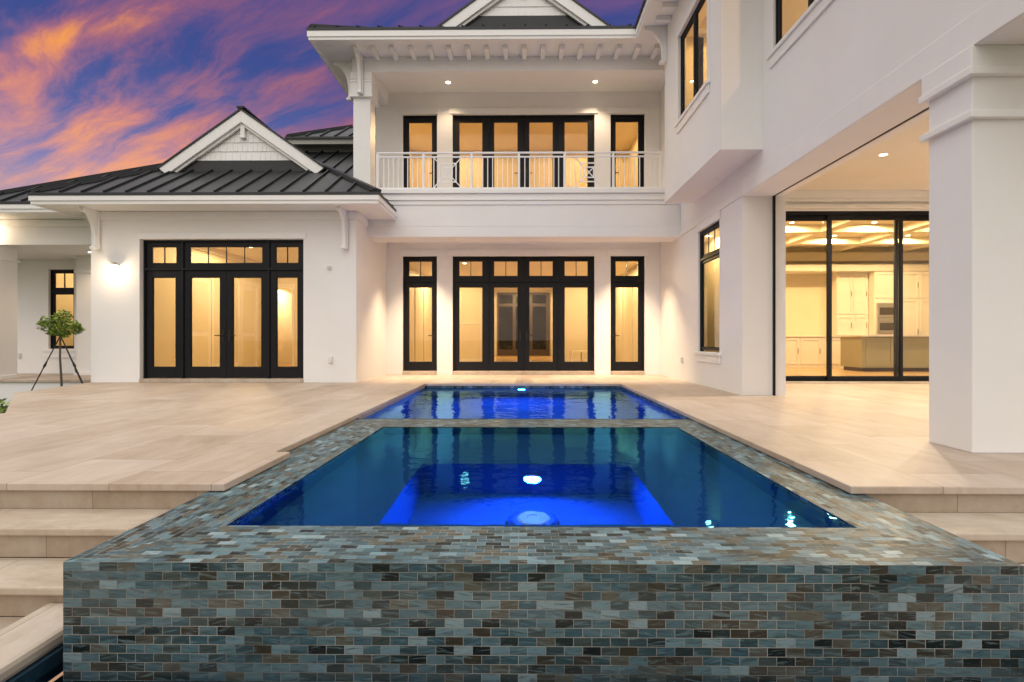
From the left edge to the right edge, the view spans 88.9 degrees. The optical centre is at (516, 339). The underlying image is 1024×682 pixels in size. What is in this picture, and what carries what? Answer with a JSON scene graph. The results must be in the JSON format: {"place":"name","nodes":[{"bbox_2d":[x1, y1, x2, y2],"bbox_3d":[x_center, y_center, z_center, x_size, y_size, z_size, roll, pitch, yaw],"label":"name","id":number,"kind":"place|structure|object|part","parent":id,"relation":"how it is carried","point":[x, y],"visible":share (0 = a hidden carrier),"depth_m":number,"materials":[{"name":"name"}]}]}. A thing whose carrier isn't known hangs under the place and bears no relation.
{"place":"outdoors","nodes":[
{"label":"outdoors","id":0,"kind":"place"},
{"bbox_2d":[0,617,22,629],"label":"terrace","id":1,"kind":"structure","parent":0,"point":[5,622],"depth_m":2.46,"materials":[{"name":"beige stone"}]},
{"bbox_2d":[0,490,207,615],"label":"stone steps","id":2,"kind":"structure","parent":1,"relation":"on","point":[28,586],"depth_m":2.81,"materials":[{"name":"stone"}]},
{"bbox_2d":[866,494,1023,565],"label":"stone steps","id":3,"kind":"structure","parent":1,"relation":"on","point":[1001,534],"depth_m":2.99,"materials":[{"name":"stone"}]},
{"bbox_2d":[0,406,24,616],"bbox_3d":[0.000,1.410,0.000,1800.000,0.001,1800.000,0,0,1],"label":"ground","id":4,"kind":"structure","parent":0,"point":[9,616],"depth_m":2.66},
{"bbox_2d":[0,398,10,413],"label":"shrub","id":5,"kind":"object","parent":4,"relation":"on","point":[2,402],"visible":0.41,"depth_m":7.86,"materials":[{"name":"green plant"}]},
{"bbox_2d":[0,603,62,681],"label":"catch basin","id":6,"kind":"object","parent":4,"relation":"on","point":[31,647],"visible":0.29,"depth_m":2.18,"materials":[{"name":"stone"}]},
{"bbox_2d":[35,662,264,681],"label":"basin water","id":7,"kind":"structure","parent":6,"relation":"in","point":[55,674],"depth_m":2.11,"materials":[{"name":"blue liquid"}]},
{"bbox_2d":[31,338,58,390],"bbox_3d":[-9.357,0.685,10.243,0.658,1.479,0.048,0,0,-15],"label":"tree stake","id":8,"kind":"object","parent":4,"relation":"on","point":[45,364],"visible":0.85,"depth_m":10.26,"materials":[{"name":"black wood"}]},
{"bbox_2d":[35,309,85,386],"bbox_3d":[-9.057,0.406,10.338,0.868,2.029,0.547,0,0,1],"label":"young tree","id":9,"kind":"object","parent":4,"relation":"on","point":[60,331],"visible":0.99,"depth_m":10.31,"materials":[{"name":"green plant"}]},
{"bbox_2d":[61,337,82,382],"bbox_3d":[-8.631,0.685,10.287,0.809,1.480,0.048,0,0,6],"label":"tree stake","id":10,"kind":"object","parent":4,"relation":"on","point":[74,364],"visible":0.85,"depth_m":10.30,"materials":[{"name":"black wood"}]},
{"bbox_2d":[0,386,1023,563],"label":"patio base","id":11,"kind":"object","parent":4,"relation":"on","point":[378,409],"visible":0.12,"depth_m":3.12,"materials":[{"name":"stone"}]},
{"bbox_2d":[0,375,1023,493],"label":"patio","id":12,"kind":"structure","parent":11,"relation":"on","point":[861,438],"depth_m":4.99,"materials":[{"name":"beige tile"}]},
{"bbox_2d":[356,386,689,419],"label":"swimming pool","id":13,"kind":"structure","parent":12,"relation":"in","point":[670,410],"depth_m":10.11,"materials":[{"name":"tile"}]},
{"bbox_2d":[63,419,1023,681],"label":"spa","id":14,"kind":"object","parent":12,"relation":"in","point":[197,589],"visible":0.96,"depth_m":2.10,"materials":[{"name":"tile"}]},
{"bbox_2d":[227,427,854,527],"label":"spa water","id":15,"kind":"structure","parent":14,"relation":"in","point":[542,476],"depth_m":3.24,"materials":[{"name":"blue liquid"}]},
{"bbox_2d":[0,0,642,189],"label":"sky","id":16,"kind":"structure","parent":0,"point":[88,87],"materials":[{"name":"purple"}]},
{"bbox_2d":[0,0,1023,452],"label":"house","id":17,"kind":"structure","parent":0,"point":[520,194],"depth_m":10.53,"materials":[{"name":"paint"}]},
{"bbox_2d":[51,270,73,348],"bbox_3d":[-11.446,-0.770,13.222,0.650,2.000,0.122,0,0,1],"label":"window frame","id":18,"kind":"structure","parent":17,"relation":"in","point":[52,290],"depth_m":13.18,"materials":[{"name":"black metal"}]},
{"bbox_2d":[53,292,73,348],"bbox_3d":[-11.446,-0.490,13.218,0.586,1.430,0.050,0,0,1],"label":"window","id":19,"kind":"structure","parent":17,"relation":"in","point":[54,293],"depth_m":13.19,"materials":[{"name":"black metal"}]},
{"bbox_2d":[53,271,73,289],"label":"window","id":20,"kind":"structure","parent":17,"relation":"in","point":[54,272],"depth_m":13.19,"materials":[{"name":"black metal"}]},
{"bbox_2d":[106,262,119,269],"bbox_3d":[-7.989,-1.465,10.316,0.210,0.180,0.224,0,0,1],"label":"wall lamp","id":21,"kind":"object","parent":17,"relation":"attached to","point":[113,266],"visible":1,"depth_m":10.28,"materials":[{"name":"metal"}]},
{"bbox_2d":[146,271,180,377],"bbox_3d":[-7.129,-0.311,10.575,0.725,2.174,0.050,0,0,1],"label":"glass door","id":22,"kind":"structure","parent":17,"relation":"in","point":[151,371],"depth_m":10.55,"materials":[{"name":"black metal"}]},
{"bbox_2d":[146,242,180,267],"bbox_3d":[-7.129,-1.707,10.575,0.725,0.530,0.050,0,0,1],"label":"transom window","id":23,"kind":"structure","parent":17,"relation":"in","point":[149,245],"depth_m":10.55,"materials":[{"name":"black metal"}]},
{"bbox_2d":[192,278,210,366],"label":"interior door","id":24,"kind":"structure","parent":17,"relation":"in","point":[201,287],"depth_m":13.31,"materials":[{"name":"paint"}]},
{"bbox_2d":[184,271,226,377],"bbox_3d":[-6.290,-0.311,10.536,0.853,2.174,0.112,0,0,1],"label":"glass door","id":25,"kind":"structure","parent":17,"relation":"in","point":[189,371],"depth_m":10.55,"materials":[{"name":"black metal"}]},
{"bbox_2d":[184,242,266,267],"bbox_3d":[-5.869,-1.707,10.563,1.695,0.530,0.050,0,0,1],"label":"transom window","id":26,"kind":"structure","parent":17,"relation":"in","point":[187,245],"depth_m":10.54,"materials":[{"name":"black metal"}]},
{"bbox_2d":[227,271,266,377],"bbox_3d":[-5.441,-0.311,10.528,0.838,2.174,0.112,0,0,1],"label":"glass door","id":27,"kind":"structure","parent":17,"relation":"in","point":[232,372],"depth_m":10.53,"materials":[{"name":"black metal"}]},
{"bbox_2d":[241,285,255,366],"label":"interior door","id":28,"kind":"structure","parent":17,"relation":"in","point":[248,294],"depth_m":15.60,"materials":[{"name":"paint"}]},
{"bbox_2d":[270,270,302,377],"bbox_3d":[-4.629,-0.311,10.551,0.685,2.174,0.050,0,0,1],"label":"sidelight window","id":29,"kind":"structure","parent":17,"relation":"in","point":[275,371],"depth_m":10.53,"materials":[{"name":"black metal"}]},
{"bbox_2d":[270,242,302,267],"bbox_3d":[-4.629,-1.707,10.551,0.685,0.530,0.050,0,0,1],"label":"transom window","id":30,"kind":"structure","parent":17,"relation":"in","point":[273,245],"depth_m":10.53,"materials":[{"name":"black metal"}]},
{"bbox_2d":[328,357,332,362],"bbox_3d":[-3.699,0.400,10.364,0.080,0.130,0.044,0,0,1],"label":"outlet cover","id":31,"kind":"object","parent":17,"relation":"attached to","point":[330,359],"visible":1,"depth_m":10.34,"materials":[{"name":"white plastic"}]},
{"bbox_2d":[405,282,435,370],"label":"glass door","id":32,"kind":"structure","parent":17,"relation":"in","point":[409,366],"depth_m":12.83,"materials":[{"name":"black metal"}]},
{"bbox_2d":[405,258,435,279],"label":"transom window","id":33,"kind":"structure","parent":17,"relation":"in","point":[407,260],"depth_m":12.83,"materials":[{"name":"black metal"}]},
{"bbox_2d":[405,117,435,187],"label":"glass door","id":34,"kind":"structure","parent":17,"relation":"in","point":[408,120],"depth_m":12.83,"materials":[{"name":"black metal"}]},
{"bbox_2d":[454,282,486,370],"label":"glass door","id":35,"kind":"structure","parent":17,"relation":"in","point":[458,366],"depth_m":12.81,"materials":[{"name":"black metal"}]},
{"bbox_2d":[454,258,486,279],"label":"transom window","id":36,"kind":"structure","parent":17,"relation":"in","point":[457,261],"depth_m":12.81,"materials":[{"name":"black metal"}]},
{"bbox_2d":[454,117,486,186],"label":"glass door","id":37,"kind":"structure","parent":17,"relation":"in","point":[457,120],"depth_m":12.81,"materials":[{"name":"black metal"}]},
{"bbox_2d":[489,282,522,370],"bbox_3d":[-0.262,-0.326,12.797,0.822,2.174,0.112,0,0,1],"label":"glass door","id":38,"kind":"structure","parent":17,"relation":"in","point":[493,366],"depth_m":12.80,"materials":[{"name":"black metal"}]},
{"bbox_2d":[489,258,522,279],"bbox_3d":[-0.262,-1.733,12.828,0.822,0.551,0.050,0,0,1],"label":"transom window","id":39,"kind":"structure","parent":17,"relation":"in","point":[519,261],"depth_m":12.80,"materials":[{"name":"black metal"}]},
{"bbox_2d":[489,117,522,186],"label":"glass door","id":40,"kind":"structure","parent":17,"relation":"in","point":[519,120],"depth_m":12.81,"materials":[{"name":"black metal"}]},
{"bbox_2d":[497,293,549,355],"bbox_3d":[0.364,-0.805,26.935,2.700,3.250,0.105,0,0,1],"label":"entry door","id":41,"kind":"structure","parent":17,"relation":"in","point":[539,303],"depth_m":26.89,"materials":[{"name":"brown wood"}]},
{"bbox_2d":[524,282,557,370],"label":"glass door","id":42,"kind":"structure","parent":17,"relation":"in","point":[528,366],"depth_m":12.79,"materials":[{"name":"black metal"}]},
{"bbox_2d":[524,258,557,279],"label":"transom window","id":43,"kind":"structure","parent":17,"relation":"in","point":[526,260],"depth_m":12.79,"materials":[{"name":"black metal"}]},
{"bbox_2d":[524,117,557,186],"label":"glass door","id":44,"kind":"structure","parent":17,"relation":"in","point":[527,120],"depth_m":12.79,"materials":[{"name":"black metal"}]},
{"bbox_2d":[560,282,592,370],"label":"glass door","id":45,"kind":"structure","parent":17,"relation":"in","point":[564,366],"depth_m":12.79,"materials":[{"name":"black metal"}]},
{"bbox_2d":[560,258,592,279],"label":"transom window","id":46,"kind":"structure","parent":17,"relation":"in","point":[589,261],"depth_m":12.79,"materials":[{"name":"black metal"}]},
{"bbox_2d":[560,117,592,186],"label":"glass door","id":47,"kind":"structure","parent":17,"relation":"in","point":[589,120],"depth_m":12.79,"materials":[{"name":"black metal"}]},
{"bbox_2d":[570,351,586,361],"bbox_3d":[2.478,0.604,18.127,1.200,0.448,0.500,0,0,1],"label":"console table","id":48,"kind":"object","parent":17,"relation":"on","point":[581,356],"visible":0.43,"depth_m":17.88,"materials":[{"name":"paint"}]},
{"bbox_2d":[611,282,642,370],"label":"glass door","id":49,"kind":"structure","parent":17,"relation":"in","point":[615,366],"depth_m":12.78,"materials":[{"name":"black metal"}]},
{"bbox_2d":[611,258,642,279],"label":"transom window","id":50,"kind":"structure","parent":17,"relation":"in","point":[613,260],"depth_m":12.78,"materials":[{"name":"black metal"}]},
{"bbox_2d":[611,116,642,186],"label":"glass door","id":51,"kind":"structure","parent":17,"relation":"in","point":[639,119],"depth_m":12.78,"materials":[{"name":"black metal"}]},
{"bbox_2d":[682,16,693,112],"bbox_3d":[2.939,-4.612,8.886,0.040,1.443,0.659,0,0,1],"label":"window","id":52,"kind":"structure","parent":17,"relation":"in","point":[692,21],"depth_m":9.17,"materials":[{"name":"black metal"}]},
{"bbox_2d":[681,0,701,114],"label":"window frame","id":53,"kind":"structure","parent":17,"relation":"in","point":[700,0],"depth_m":8.62,"materials":[{"name":"black metal"}]},
{"bbox_2d":[695,0,705,94],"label":"window","id":54,"kind":"structure","parent":17,"relation":"in","point":[703,1],"depth_m":8.46,"materials":[{"name":"black metal"}]},
{"bbox_2d":[700,221,718,350],"bbox_3d":[3.519,-0.915,9.416,0.077,2.270,1.060,0,0,1],"label":"window frame","id":55,"kind":"structure","parent":17,"relation":"in","point":[713,254],"depth_m":9.91,"materials":[{"name":"black metal"}]},
{"bbox_2d":[701,254,718,350],"bbox_3d":[3.525,-0.649,9.416,0.040,1.678,0.988,0,0,1],"label":"window","id":56,"kind":"structure","parent":17,"relation":"in","point":[703,262],"depth_m":9.85,"materials":[{"name":"black metal"}]},
{"bbox_2d":[701,224,718,257],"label":"window","id":57,"kind":"structure","parent":17,"relation":"in","point":[715,227],"depth_m":9.56,"materials":[{"name":"black metal"}]},
{"bbox_2d":[778,0,808,41],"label":"window","id":58,"kind":"structure","parent":17,"relation":"in","point":[779,1],"depth_m":6.91,"materials":[{"name":"black metal"}]},
{"bbox_2d":[776,0,811,43],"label":"window frame","id":59,"kind":"structure","parent":17,"relation":"in","point":[810,1],"depth_m":6.95,"materials":[{"name":"black metal"}]},
{"bbox_2d":[786,216,831,379],"bbox_3d":[5.562,-0.827,10.363,1.380,3.251,0.045,0,0,1],"label":"sliding door","id":60,"kind":"structure","parent":17,"relation":"in","point":[788,218],"depth_m":10.34,"materials":[{"name":"black metal"}]},
{"bbox_2d":[786,264,928,366],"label":"kitchen cabinets","id":61,"kind":"object","parent":17,"relation":"on","point":[859,291],"visible":0.41,"depth_m":15.61,"materials":[{"name":"paint"}]},
{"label":"cabinet door","id":62,"kind":"part","parent":61,"relation":"part of","materials":[{"name":"paint"}]},
{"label":"cabinet door","id":63,"kind":"part","parent":61,"relation":"part of","materials":[{"name":"paint"}]},
{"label":"cabinet door","id":64,"kind":"part","parent":61,"relation":"part of","materials":[{"name":"paint"}]},
{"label":"cabinet door","id":65,"kind":"part","parent":61,"relation":"part of","materials":[{"name":"paint"}]},
{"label":"cabinet door","id":66,"kind":"part","parent":61,"relation":"part of","materials":[{"name":"paint"}]},
{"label":"cabinet door","id":67,"kind":"part","parent":61,"relation":"part of","materials":[{"name":"paint"}]},
{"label":"cabinet door","id":68,"kind":"part","parent":61,"relation":"part of","materials":[{"name":"paint"}]},
{"bbox_2d":[876,303,893,332],"bbox_3d":[11.058,-0.655,15.556,0.570,0.890,0.112,0,0,1],"label":"wall oven","id":69,"kind":"object","parent":61,"relation":"in","point":[884,325],"depth_m":15.55,"materials":[{"name":"metal"}]},
{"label":"cabinet door","id":70,"kind":"part","parent":61,"relation":"part of","materials":[{"name":"paint"}]},
{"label":"cabinet door","id":71,"kind":"part","parent":61,"relation":"part of","materials":[{"name":"paint"}]},
{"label":"cabinet door","id":72,"kind":"part","parent":61,"relation":"part of","materials":[{"name":"paint"}]},
{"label":"cabinet door","id":73,"kind":"part","parent":61,"relation":"part of","materials":[{"name":"paint"}]},
{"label":"cabinet door","id":74,"kind":"part","parent":61,"relation":"part of","materials":[{"name":"paint"}]},
{"bbox_2d":[826,215,902,379],"bbox_3d":[6.871,-0.827,10.296,1.480,3.251,0.045,0,0,1],"label":"sliding door","id":75,"kind":"structure","parent":17,"relation":"in","point":[829,217],"depth_m":10.28,"materials":[{"name":"black metal"}]},
{"bbox_2d":[878,152,888,155],"bbox_3d":[5.730,-2.892,8.144,0.149,0.014,0.149,0,0,1],"label":"ceiling light","id":76,"kind":"object","parent":17,"relation":"attached to","point":[884,154],"visible":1,"depth_m":8.12,"materials":[{"name":"paint"}]},
{"bbox_2d":[894,216,928,379],"bbox_3d":[8.317,-0.827,10.336,1.650,3.251,0.045,0,0,1],"label":"sliding door","id":77,"kind":"structure","parent":17,"relation":"in","point":[905,218],"depth_m":10.32,"materials":[{"name":"black metal"}]},
{"bbox_2d":[365,388,683,418],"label":"pool water","id":78,"kind":"structure","parent":0,"point":[522,403],"depth_m":7.39,"materials":[{"name":"blue liquid"}]},
{"bbox_2d":[836,335,928,370],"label":"kitchen island","id":79,"kind":"structure","parent":0,"point":[866,352],"depth_m":13.41,"materials":[{"name":"paint"}]}
]}

